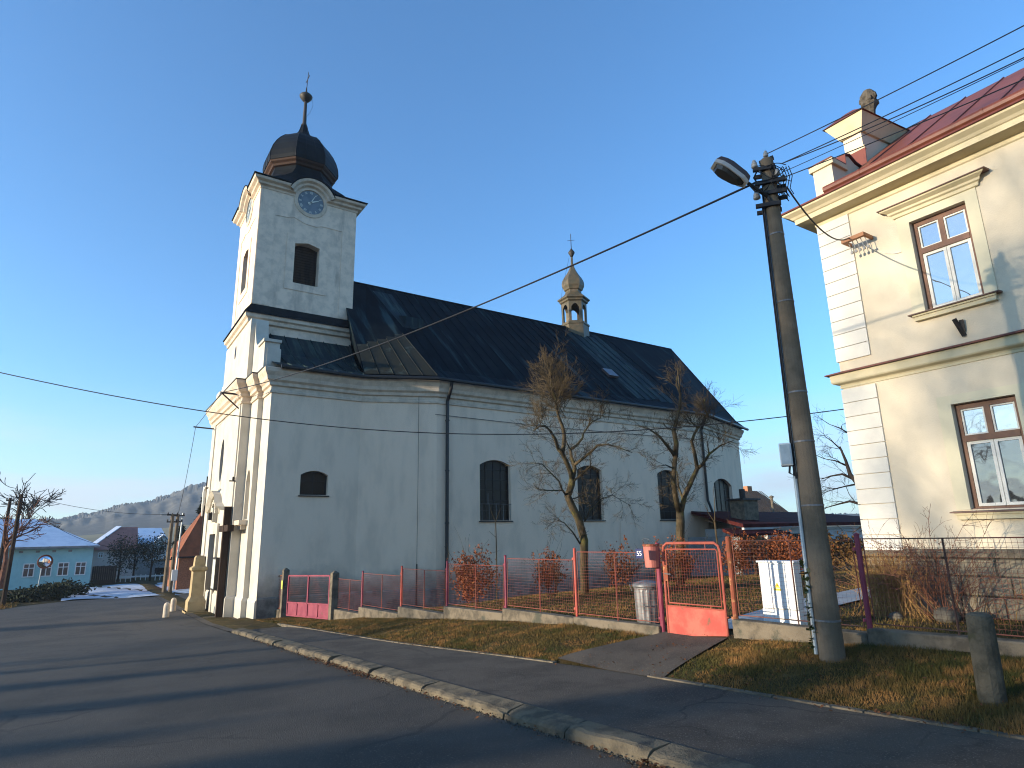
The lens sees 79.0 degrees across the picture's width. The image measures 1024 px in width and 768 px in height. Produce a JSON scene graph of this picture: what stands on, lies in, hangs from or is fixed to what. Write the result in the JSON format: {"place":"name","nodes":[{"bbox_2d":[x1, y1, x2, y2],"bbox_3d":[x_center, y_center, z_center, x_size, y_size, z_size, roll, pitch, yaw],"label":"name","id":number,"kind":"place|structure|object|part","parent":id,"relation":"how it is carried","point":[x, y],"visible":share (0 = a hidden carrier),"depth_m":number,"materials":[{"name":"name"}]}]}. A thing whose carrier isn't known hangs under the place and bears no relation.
{"place":"outdoors","nodes":[
{"label":"outdoors","id":0,"kind":"place"},
{"bbox_2d":[0,597,648,767],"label":"road","id":1,"kind":"structure","parent":0,"point":[140,682],"depth_m":7.96,"materials":[{"name":"grey asphalt"}]},
{"bbox_2d":[237,635,649,766],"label":"gutter grit","id":2,"kind":"object","parent":1,"relation":"on","point":[369,677],"visible":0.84,"depth_m":6.91,"materials":[{"name":"grey"}]},
{"bbox_2d":[231,628,762,767],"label":"kerb","id":3,"kind":"structure","parent":1,"relation":"on","point":[631,745],"depth_m":6.45,"materials":[{"name":"concrete"}]},
{"bbox_2d":[0,372,843,434],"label":"overhead cable","id":4,"kind":"object","parent":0,"point":[408,431],"visible":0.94,"depth_m":19.49,"materials":[{"name":"black plastic"}]},
{"bbox_2d":[0,482,859,548],"bbox_3d":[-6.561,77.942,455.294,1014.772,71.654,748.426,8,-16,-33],"label":"hills","id":5,"kind":"structure","parent":0,"point":[93,526],"depth_m":448.56,"materials":[{"name":"plant"}]},
{"bbox_2d":[0,567,1023,736],"bbox_3d":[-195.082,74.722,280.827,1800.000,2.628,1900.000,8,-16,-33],"label":"ground","id":6,"kind":"structure","parent":0,"point":[228,622],"depth_m":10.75,"materials":[{"name":"plant"}]},
{"bbox_2d":[0,498,14,570],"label":"street pole","id":7,"kind":"object","parent":6,"relation":"on","point":[10,500],"visible":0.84,"depth_m":42.52,"materials":[{"name":"brown wood"}]},
{"bbox_2d":[0,602,18,608],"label":"verge grass","id":8,"kind":"structure","parent":6,"relation":"on","point":[3,606],"depth_m":32.89,"materials":[{"name":"brown plant"}]},
{"bbox_2d":[0,494,26,604],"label":"street pole","id":9,"kind":"object","parent":6,"relation":"on","point":[19,505],"visible":0.96,"depth_m":34.20,"materials":[{"name":"brown wood"}]},
{"bbox_2d":[25,504,167,547],"bbox_3d":[-24.754,8.493,37.320,0.023,2.744,8.071,-13,-18,40],"label":"overhead wire","id":10,"kind":"object","parent":9,"relation":"attached to","point":[85,540],"visible":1,"depth_m":36.58,"materials":[{"name":"black metal"}]},
{"bbox_2d":[27,495,166,514],"bbox_3d":[-24.740,7.320,37.544,0.023,1.066,8.024,-13,-18,41],"label":"overhead wire","id":11,"kind":"object","parent":9,"relation":"attached to","point":[101,510],"visible":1,"depth_m":37.43,"materials":[{"name":"black metal"}]},
{"bbox_2d":[0,586,54,602],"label":"juniper bush","id":12,"kind":"object","parent":6,"relation":"on","point":[28,595],"visible":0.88,"depth_m":35.80,"materials":[{"name":"green plant"}]},
{"bbox_2d":[0,496,61,588],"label":"bare tree","id":13,"kind":"object","parent":6,"relation":"on","point":[6,543],"visible":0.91,"depth_m":38.42,"materials":[{"name":"bark"},{"name":"twig bark"}]},
{"bbox_2d":[0,473,65,518],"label":"bare tree","id":14,"kind":"object","parent":6,"relation":"on","point":[34,501],"visible":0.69,"depth_m":78.95,"materials":[{"name":"brown plant"}]},
{"bbox_2d":[37,555,52,586],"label":"traffic mirror","id":15,"kind":"object","parent":6,"relation":"on","point":[44,561],"visible":0.98,"depth_m":44.28,"materials":[{"name":"multicoloured mirror"}]},
{"bbox_2d":[0,519,99,589],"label":"turquoise house","id":16,"kind":"structure","parent":6,"relation":"on","point":[71,555],"depth_m":49.63,"materials":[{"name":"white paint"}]},
{"bbox_2d":[21,563,34,577],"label":"window","id":17,"kind":"structure","parent":16,"relation":"in","point":[28,569],"depth_m":48.43,"materials":[{"name":"white paint"}]},
{"bbox_2d":[39,564,52,576],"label":"window","id":18,"kind":"structure","parent":16,"relation":"in","point":[46,572],"depth_m":49.01,"materials":[{"name":"white paint"}]},
{"bbox_2d":[56,562,69,575],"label":"window","id":19,"kind":"structure","parent":16,"relation":"in","point":[63,567],"depth_m":49.63,"materials":[{"name":"white paint"}]},
{"bbox_2d":[74,562,86,574],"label":"window","id":20,"kind":"structure","parent":16,"relation":"in","point":[80,567],"depth_m":50.25,"materials":[{"name":"white paint"}]},
{"bbox_2d":[42,516,62,546],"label":"bare tree","id":21,"kind":"object","parent":6,"relation":"on","point":[58,526],"visible":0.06,"depth_m":95.27,"materials":[{"name":"brown plant"}]},
{"bbox_2d":[23,581,88,599],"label":"juniper bush","id":22,"kind":"object","parent":6,"relation":"on","point":[54,589],"visible":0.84,"depth_m":37.45,"materials":[{"name":"green plant"}]},
{"bbox_2d":[50,577,96,594],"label":"juniper bush","id":23,"kind":"object","parent":6,"relation":"on","point":[81,584],"visible":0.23,"depth_m":40.62,"materials":[{"name":"green plant"}]},
{"bbox_2d":[91,565,116,584],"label":"plank fence","id":24,"kind":"object","parent":6,"relation":"on","point":[103,574],"visible":0.66,"depth_m":51.86,"materials":[{"name":"brown wood"}]},
{"bbox_2d":[90,526,137,580],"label":"red roofed house","id":25,"kind":"structure","parent":6,"relation":"on","point":[99,554],"depth_m":59.51,"materials":[{"name":"tile"}]},
{"bbox_2d":[98,552,103,557],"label":"window","id":26,"kind":"structure","parent":25,"relation":"in","point":[100,554],"depth_m":58.47,"materials":[{"name":"grey glass"}]},
{"bbox_2d":[102,532,139,582],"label":"tree","id":27,"kind":"object","parent":6,"relation":"on","point":[125,553],"visible":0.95,"depth_m":54.35,"materials":[{"name":"green plant"}]},
{"bbox_2d":[61,582,188,600],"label":"snowy verge","id":28,"kind":"structure","parent":6,"relation":"on","point":[113,591],"depth_m":41.41,"materials":[{"name":"white snow"}]},
{"bbox_2d":[174,513,182,588],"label":"lamp post","id":29,"kind":"object","parent":28,"relation":"on","point":[176,565],"visible":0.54,"depth_m":41.62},
{"bbox_2d":[115,533,150,580],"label":"tree","id":30,"kind":"object","parent":6,"relation":"on","point":[136,551],"visible":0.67,"depth_m":56.23,"materials":[{"name":"green plant"}]},
{"bbox_2d":[115,574,163,581],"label":"rail fence","id":31,"kind":"object","parent":6,"relation":"on","point":[140,576],"visible":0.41,"depth_m":55.20,"materials":[{"name":"white paint"}]},
{"bbox_2d":[134,528,167,577],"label":"grey gabled house","id":32,"kind":"structure","parent":6,"relation":"on","point":[144,533],"depth_m":61.49,"materials":[{"name":"black"}]},
{"bbox_2d":[154,568,163,576],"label":"garage door","id":33,"kind":"structure","parent":32,"relation":"in","point":[159,570],"depth_m":61.08,"materials":[{"name":"black"}]},
{"bbox_2d":[135,531,167,580],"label":"tree","id":34,"kind":"object","parent":6,"relation":"on","point":[152,555],"visible":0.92,"depth_m":55.94,"materials":[{"name":"green plant"}]},
{"bbox_2d":[162,602,169,617],"bbox_3d":[-14.125,9.279,25.377,0.240,0.670,0.240,8,-16,-33],"label":"stub post","id":35,"kind":"object","parent":6,"relation":"on","point":[166,609],"visible":0.77,"depth_m":25.31,"materials":[{"name":"paint"}]},
{"bbox_2d":[162,512,177,592],"bbox_3d":[-22.092,11.015,39.880,0.642,5.410,0.652,8,-16,-33],"label":"street pole","id":36,"kind":"object","parent":6,"relation":"on","point":[167,561],"visible":0.97,"depth_m":39.84,"materials":[{"name":"concrete"}]},
{"bbox_2d":[158,524,185,581],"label":"spruce tree","id":37,"kind":"object","parent":6,"relation":"on","point":[183,530],"visible":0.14,"depth_m":54.63,"materials":[{"name":"green plant"}]},
{"bbox_2d":[170,598,176,610],"bbox_3d":[-15.228,9.964,27.918,0.240,0.670,0.240,8,-16,-33],"label":"stub post","id":38,"kind":"object","parent":6,"relation":"on","point":[173,604],"visible":0.76,"depth_m":27.85,"materials":[{"name":"paint"}]},
{"bbox_2d":[171,570,177,590],"bbox_3d":[-21.295,12.351,39.124,0.320,1.250,0.200,8,-16,-33],"label":"meter cabinet","id":39,"kind":"object","parent":6,"relation":"on","point":[174,574],"visible":1,"depth_m":39.09,"materials":[{"name":"plastic"}]},
{"bbox_2d":[168,513,184,591],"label":"street pole","id":40,"kind":"object","parent":6,"relation":"on","point":[170,586],"visible":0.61,"depth_m":40.74,"materials":[{"name":"concrete"}]},
{"bbox_2d":[167,510,204,589],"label":"brick shed","id":41,"kind":"structure","parent":6,"relation":"on","point":[190,542],"depth_m":43.74,"materials":[{"name":"red tile"}]},
{"bbox_2d":[182,476,208,614],"bbox_3d":[-13.922,7.153,27.809,0.868,5.988,1.050,8,-16,-33],"label":"stone monument","id":42,"kind":"object","parent":6,"relation":"on","point":[195,601],"visible":0.99,"depth_m":27.19,"materials":[{"name":"stone"}]},
{"bbox_2d":[191,497,201,523],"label":"spruce tree","id":43,"kind":"object","parent":6,"relation":"on","point":[198,510],"visible":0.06,"depth_m":53.20,"materials":[{"name":"green plant"}]},
{"bbox_2d":[203,506,233,617],"bbox_3d":[-11.611,7.280,24.900,0.950,4.650,1.900,8,-16,-33],"label":"mission cross","id":44,"kind":"object","parent":6,"relation":"on","point":[226,528],"visible":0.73,"depth_m":24.83,"materials":[{"name":"brown wood"}]},
{"bbox_2d":[275,575,281,617],"bbox_3d":[-8.838,7.976,23.268,0.150,1.616,1.033,11,-19,-42],"label":"wicket panel","id":45,"kind":"object","parent":6,"relation":"on","point":[276,613],"visible":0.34,"depth_m":22.93,"materials":[{"name":"red metal"}]},
{"bbox_2d":[279,568,289,617],"bbox_3d":[-8.343,7.779,22.766,0.240,2.000,0.240,8,-16,-33],"label":"gatepost","id":46,"kind":"object","parent":6,"relation":"on","point":[283,596],"visible":0.77,"depth_m":22.69,"materials":[{"name":"concrete"}]},
{"bbox_2d":[286,575,329,618],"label":"double gate","id":47,"kind":"structure","parent":6,"relation":"on","point":[307,609],"depth_m":21.59,"materials":[{"name":"metal"}]},
{"bbox_2d":[328,571,338,619],"bbox_3d":[-5.871,7.127,20.452,0.260,1.880,0.260,8,-16,-33],"label":"gatepost","id":48,"kind":"object","parent":6,"relation":"on","point":[334,591],"visible":0.76,"depth_m":20.41,"materials":[{"name":"concrete"}]},
{"bbox_2d":[193,72,748,618],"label":"village church","id":49,"kind":"structure","parent":6,"relation":"on","point":[319,500],"depth_m":28.86,"materials":[{"name":"white paint"}]},
{"bbox_2d":[178,393,220,512],"bbox_3d":[-17.221,4.374,33.351,0.406,4.366,18.066,7,-16,-31],"label":"overhead cable","id":50,"kind":"object","parent":49,"relation":"attached to","point":[192,445],"visible":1,"depth_m":32.45,"materials":[{"name":"grey plastic"}]},
{"bbox_2d":[298,471,328,496],"bbox_3d":[-7.944,3.997,24.866,1.220,1.020,0.310,8,-16,-33],"label":"window frame","id":51,"kind":"structure","parent":49,"relation":"in","point":[312,483],"depth_m":24.98,"materials":[{"name":"glass"}]},
{"bbox_2d":[479,461,512,521],"bbox_3d":[-0.788,4.832,28.108,1.770,2.760,0.310,8,-16,-33],"label":"window frame","id":52,"kind":"structure","parent":49,"relation":"in","point":[494,492],"depth_m":28.25,"materials":[{"name":"glass"}]},
{"bbox_2d":[577,466,605,520],"bbox_3d":[3.888,5.483,31.184,1.760,2.760,0.310,8,-16,-33],"label":"window frame","id":53,"kind":"structure","parent":49,"relation":"in","point":[592,473],"depth_m":31.34,"materials":[{"name":"glass"}]},
{"bbox_2d":[657,470,675,520],"bbox_3d":[8.615,6.142,34.292,1.770,2.760,0.310,8,-16,-33],"label":"window frame","id":54,"kind":"structure","parent":49,"relation":"in","point":[669,513],"depth_m":34.37,"materials":[{"name":"glass"}]},
{"bbox_2d":[714,479,729,522],"bbox_3d":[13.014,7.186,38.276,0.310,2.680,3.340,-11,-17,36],"label":"window frame","id":55,"kind":"structure","parent":49,"relation":"in","point":[721,489],"depth_m":38.60,"materials":[{"name":"glass"}]},
{"bbox_2d":[443,534,508,607],"bbox_3d":[-1.191,5.338,18.172,1.795,2.318,2.313,2,-14,-13],"label":"beech bush","id":56,"kind":"object","parent":6,"relation":"on","point":[466,573],"visible":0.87,"depth_m":17.63,"materials":[{"name":"red plant"}]},
{"bbox_2d":[489,504,500,603],"bbox_3d":[-0.492,4.520,16.485,0.302,2.585,0.647,2,-14,-13],"label":"sapling","id":57,"kind":"object","parent":6,"relation":"on","point":[496,553],"visible":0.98,"depth_m":16.49,"materials":[{"name":"brown plant"}]},
{"bbox_2d":[333,543,666,634],"bbox_3d":[-1.638,5.431,15.575,0.221,2.754,13.463,10,-17,-38],"label":"churchyard fence","id":58,"kind":"object","parent":6,"relation":"on","point":[505,613],"visible":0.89,"depth_m":13.50,"materials":[{"name":"metal"}]},
{"bbox_2d":[635,549,642,557],"bbox_3d":[2.162,2.878,10.547,0.010,0.160,0.156,10,-17,-38],"label":"house number plate","id":59,"kind":"object","parent":58,"relation":"attached to","point":[639,553],"visible":1,"depth_m":10.54,"materials":[{"name":"blue metal"}]},
{"bbox_2d":[642,538,658,567],"bbox_3d":[2.421,2.932,10.809,0.294,0.496,0.286,-2,-14,5],"label":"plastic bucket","id":60,"kind":"object","parent":58,"relation":"hanging from","point":[651,554],"visible":1,"depth_m":10.70,"materials":[{"name":"plastic"}]},
{"bbox_2d":[528,539,578,597],"bbox_3d":[1.254,5.442,18.720,1.409,1.866,1.907,8,-16,-33],"label":"beech bush","id":61,"kind":"object","parent":6,"relation":"on","point":[547,578],"visible":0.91,"depth_m":18.59,"materials":[{"name":"red plant"}]},
{"bbox_2d":[507,327,653,593],"bbox_3d":[2.338,2.566,20.904,5.373,9.015,3.570,0,-14,-7],"label":"pruned tree","id":62,"kind":"object","parent":6,"relation":"on","point":[562,390],"visible":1,"depth_m":20.80,"materials":[{"name":"brown plant"}]},
{"bbox_2d":[591,535,648,591],"bbox_3d":[3.354,5.406,18.772,1.941,1.668,1.594,-4,-14,11],"label":"beech bush","id":63,"kind":"object","parent":6,"relation":"on","point":[627,571],"visible":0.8,"depth_m":18.62,"materials":[{"name":"red plant"}]},
{"bbox_2d":[253,619,1023,767],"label":"fallen leaves","id":64,"kind":"object","parent":6,"relation":"on","point":[639,763],"visible":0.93,"depth_m":7.44,"materials":[{"name":"brown plant"}]},
{"bbox_2d":[629,580,663,623],"bbox_3d":[2.434,3.924,11.128,0.537,0.780,0.524,8,-16,-33],"label":"metal dustbin","id":65,"kind":"object","parent":6,"relation":"on","point":[641,584],"visible":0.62,"depth_m":10.96,"materials":[{"name":"metal"}]},
{"bbox_2d":[277,623,1023,739],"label":"pavement edging","id":66,"kind":"object","parent":6,"relation":"on","point":[960,727],"visible":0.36,"depth_m":6.65,"materials":[{"name":"concrete"}]},
{"bbox_2d":[635,521,715,589],"bbox_3d":[5.500,5.455,20.098,2.080,2.275,3.584,8,-16,-33],"label":"beech bush","id":67,"kind":"object","parent":6,"relation":"on","point":[681,559],"visible":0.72,"depth_m":19.96,"materials":[{"name":"red plant"}]},
{"bbox_2d":[616,359,757,583],"bbox_3d":[6.098,3.183,22.759,5.356,8.223,2.798,2,-14,-12],"label":"pruned tree","id":68,"kind":"object","parent":6,"relation":"on","point":[680,518],"visible":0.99,"depth_m":23.06,"materials":[{"name":"brown plant"}]},
{"bbox_2d":[704,487,721,588],"bbox_3d":[4.846,3.725,15.043,0.291,2.414,0.631,-6,-14,17],"label":"sapling","id":69,"kind":"object","parent":6,"relation":"on","point":[714,522],"visible":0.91,"depth_m":14.99,"materials":[{"name":"brown plant"}]},
{"bbox_2d":[718,510,764,582],"bbox_3d":[7.240,5.101,19.716,1.577,2.326,1.977,-6,-14,17],"label":"beech bush","id":70,"kind":"object","parent":6,"relation":"on","point":[742,562],"visible":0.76,"depth_m":19.58,"materials":[{"name":"brown plant"}]},
{"bbox_2d":[743,486,787,527],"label":"tiled house","id":71,"kind":"structure","parent":6,"relation":"on","point":[766,504],"depth_m":76.69,"materials":[{"name":"grey ceramic"}]},
{"bbox_2d":[688,489,863,576],"bbox_3d":[16.301,9.144,37.496,19.900,5.050,8.100,8,-16,-33],"label":"annex","id":72,"kind":"object","parent":6,"relation":"on","point":[744,512],"visible":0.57,"depth_m":33.16,"materials":[{"name":"metal"}]},
{"bbox_2d":[788,533,799,542],"bbox_3d":[15.132,8.256,33.232,1.100,0.500,0.120,8,-16,-33],"label":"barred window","id":73,"kind":"structure","parent":72,"relation":"in","point":[795,534],"depth_m":33.23,"materials":[{"name":"metal"}]},
{"bbox_2d":[711,150,845,662],"bbox_3d":[3.548,0.048,8.368,1.223,7.230,0.498,1,-14,-8],"label":"utility pole","id":74,"kind":"object","parent":6,"relation":"on","point":[824,612],"visible":1,"depth_m":8.24,"materials":[{"name":"concrete"}]},
{"bbox_2d":[221,181,755,392],"bbox_3d":[-4.404,-1.285,17.808,0.032,1.283,23.816,11,-18,-41],"label":"overhead cable","id":75,"kind":"object","parent":74,"relation":"attached to","point":[701,207],"visible":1,"depth_m":12.16,"materials":[{"name":"black plastic"}]},
{"bbox_2d":[799,560,816,652],"bbox_3d":[3.744,2.799,7.840,0.146,1.127,0.267,-7,-15,23],"label":"ivy plant","id":76,"kind":"object","parent":74,"relation":"attached to","point":[810,628],"visible":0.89,"depth_m":7.82,"materials":[{"name":"green plant"}]},
{"bbox_2d":[786,186,848,240],"bbox_3d":[5.519,-2.951,11.003,0.025,1.120,4.954,-12,-17,37],"label":"service cable","id":77,"kind":"object","parent":74,"relation":"attached to","point":[803,210],"visible":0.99,"depth_m":10.07,"materials":[{"name":"black plastic"}]},
{"bbox_2d":[768,25,1023,153],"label":"overhead wire","id":78,"kind":"object","parent":74,"relation":"attached to","point":[902,87],"visible":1,"depth_m":7.74,"materials":[{"name":"grey metal"}]},
{"bbox_2d":[783,57,1023,162],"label":"overhead wire","id":79,"kind":"object","parent":74,"relation":"attached to","point":[909,110],"visible":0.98,"depth_m":7.69,"materials":[{"name":"grey metal"}]},
{"bbox_2d":[785,48,1023,161],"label":"overhead wire","id":80,"kind":"object","parent":74,"relation":"attached to","point":[911,103],"visible":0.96,"depth_m":7.74,"materials":[{"name":"grey metal"}]},
{"bbox_2d":[785,79,1023,176],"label":"overhead wire","id":81,"kind":"object","parent":74,"relation":"attached to","point":[911,126],"visible":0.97,"depth_m":7.69,"materials":[{"name":"grey metal"}]},
{"bbox_2d":[786,59,1023,170],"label":"overhead wire","id":82,"kind":"object","parent":74,"relation":"attached to","point":[910,113],"visible":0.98,"depth_m":7.72,"materials":[{"name":"grey metal"}]},
{"bbox_2d":[756,560,807,624],"bbox_3d":[4.404,3.410,10.133,0.265,1.020,0.650,10,-18,-39],"label":"electricity cabinet","id":83,"kind":"object","parent":6,"relation":"on","point":[781,587],"visible":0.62,"depth_m":10.03,"materials":[{"name":"white plastic"}]},
{"bbox_3d":[4.313,3.278,10.090,0.013,0.690,0.570,10,-18,-39],"label":"cabinet door","id":84,"kind":"part","parent":83,"relation":"part of","materials":[{"name":"white plastic"}]},
{"bbox_2d":[753,527,837,569],"bbox_3d":[8.827,5.219,19.623,2.641,1.597,2.561,8,-16,-33],"label":"beech bush","id":85,"kind":"object","parent":6,"relation":"on","point":[779,547],"visible":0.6,"depth_m":19.46,"materials":[{"name":"brown plant"}]},
{"bbox_2d":[786,408,861,536],"bbox_3d":[15.457,4.673,29.376,3.680,7.215,5.786,1,-14,-9],"label":"bare tree","id":86,"kind":"object","parent":6,"relation":"on","point":[850,475],"visible":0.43,"depth_m":29.71,"materials":[{"name":"brown plant"}]},
{"bbox_2d":[828,529,867,569],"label":"beech hedge","id":87,"kind":"object","parent":6,"relation":"on","point":[847,552],"visible":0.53,"depth_m":30.82,"materials":[{"name":"brown plant"}]},
{"bbox_2d":[834,552,867,568],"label":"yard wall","id":88,"kind":"structure","parent":6,"relation":"on","point":[836,567],"depth_m":33.59,"materials":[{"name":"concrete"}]},
{"bbox_2d":[804,552,936,620],"bbox_3d":[6.534,3.622,11.225,1.074,1.124,2.478,8,-16,-33],"label":"straw clump","id":89,"kind":"object","parent":6,"relation":"on","point":[900,598],"visible":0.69,"depth_m":10.93,"materials":[{"name":"beige plant"}]},
{"bbox_2d":[725,533,1023,657],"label":"garden fence","id":90,"kind":"object","parent":6,"relation":"on","point":[756,629],"visible":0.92,"depth_m":8.02,"materials":[{"name":"metal"}]},
{"bbox_2d":[888,612,903,619],"bbox_3d":[6.526,3.968,10.569,0.191,0.174,0.247,8,-16,-33],"label":"fieldstone","id":91,"kind":"object","parent":6,"relation":"on","point":[894,614],"visible":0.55,"depth_m":10.52,"materials":[{"name":"grey stone"}]},
{"bbox_2d":[781,68,1023,620],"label":"yellow house","id":92,"kind":"structure","parent":6,"relation":"on","point":[923,268],"depth_m":11.78,"materials":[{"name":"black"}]},
{"bbox_2d":[876,166,1002,321],"bbox_3d":[8.179,-2.537,11.784,0.458,2.460,1.904,8,-16,-33],"label":"window frame","id":93,"kind":"structure","parent":92,"relation":"in","point":[957,270],"depth_m":11.83,"materials":[{"name":"brown paint"}]},
{"bbox_2d":[936,382,1023,519],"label":"window frame","id":94,"kind":"structure","parent":92,"relation":"in","point":[991,431],"depth_m":10.95,"materials":[{"name":"brown paint"}]},
{"bbox_2d":[835,503,1023,621],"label":"thorny shrub","id":95,"kind":"object","parent":6,"relation":"on","point":[924,590],"visible":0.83,"depth_m":10.40,"materials":[{"name":"plant"}]},
{"bbox_2d":[933,607,960,622],"bbox_3d":[7.147,3.823,10.192,0.353,0.316,0.398,8,-16,-33],"label":"fieldstone","id":96,"kind":"object","parent":6,"relation":"on","point":[943,612],"visible":0.55,"depth_m":10.10,"materials":[{"name":"grey stone"}]},
{"bbox_2d":[965,612,1007,706],"bbox_3d":[4.391,2.560,5.751,0.224,0.835,0.218,6,-13,-34],"label":"concrete bollard","id":97,"kind":"object","parent":6,"relation":"on","point":[986,664],"visible":0.88,"depth_m":5.69,"materials":[{"name":"grey concrete"}]},
{"bbox_2d":[962,567,1023,620],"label":"withered perennial","id":98,"kind":"object","parent":6,"relation":"on","point":[993,595],"visible":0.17,"depth_m":10.42,"materials":[{"name":"plant"}]},
{"bbox_2d":[0,0,1023,518],"label":"sky","id":99,"kind":"structure","parent":0,"point":[476,137],"materials":[{"name":"blue"}]},
{"bbox_2d":[154,593,1023,767],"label":"pavement","id":100,"kind":"structure","parent":0,"point":[764,732],"depth_m":6.13,"materials":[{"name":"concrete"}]},
{"bbox_2d":[559,632,725,676],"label":"gate path","id":101,"kind":"structure","parent":0,"point":[639,650],"depth_m":9.34,"materials":[{"name":"concrete"}]},
{"bbox_2d":[662,541,729,636],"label":"garden gate","id":102,"kind":"structure","parent":101,"relation":"on","point":[691,621],"depth_m":10.07,"materials":[{"name":"metal"}]},
{"bbox_2d":[393,570,1023,639],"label":"churchyard grass","id":103,"kind":"structure","parent":0,"point":[558,604],"depth_m":16.43,"materials":[{"name":"brown plant"}]},
{"bbox_2d":[728,588,868,628],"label":"churchyard path","id":104,"kind":"structure","parent":0,"point":[848,597],"depth_m":13.55,"materials":[{"name":"grey concrete"}]}
]}

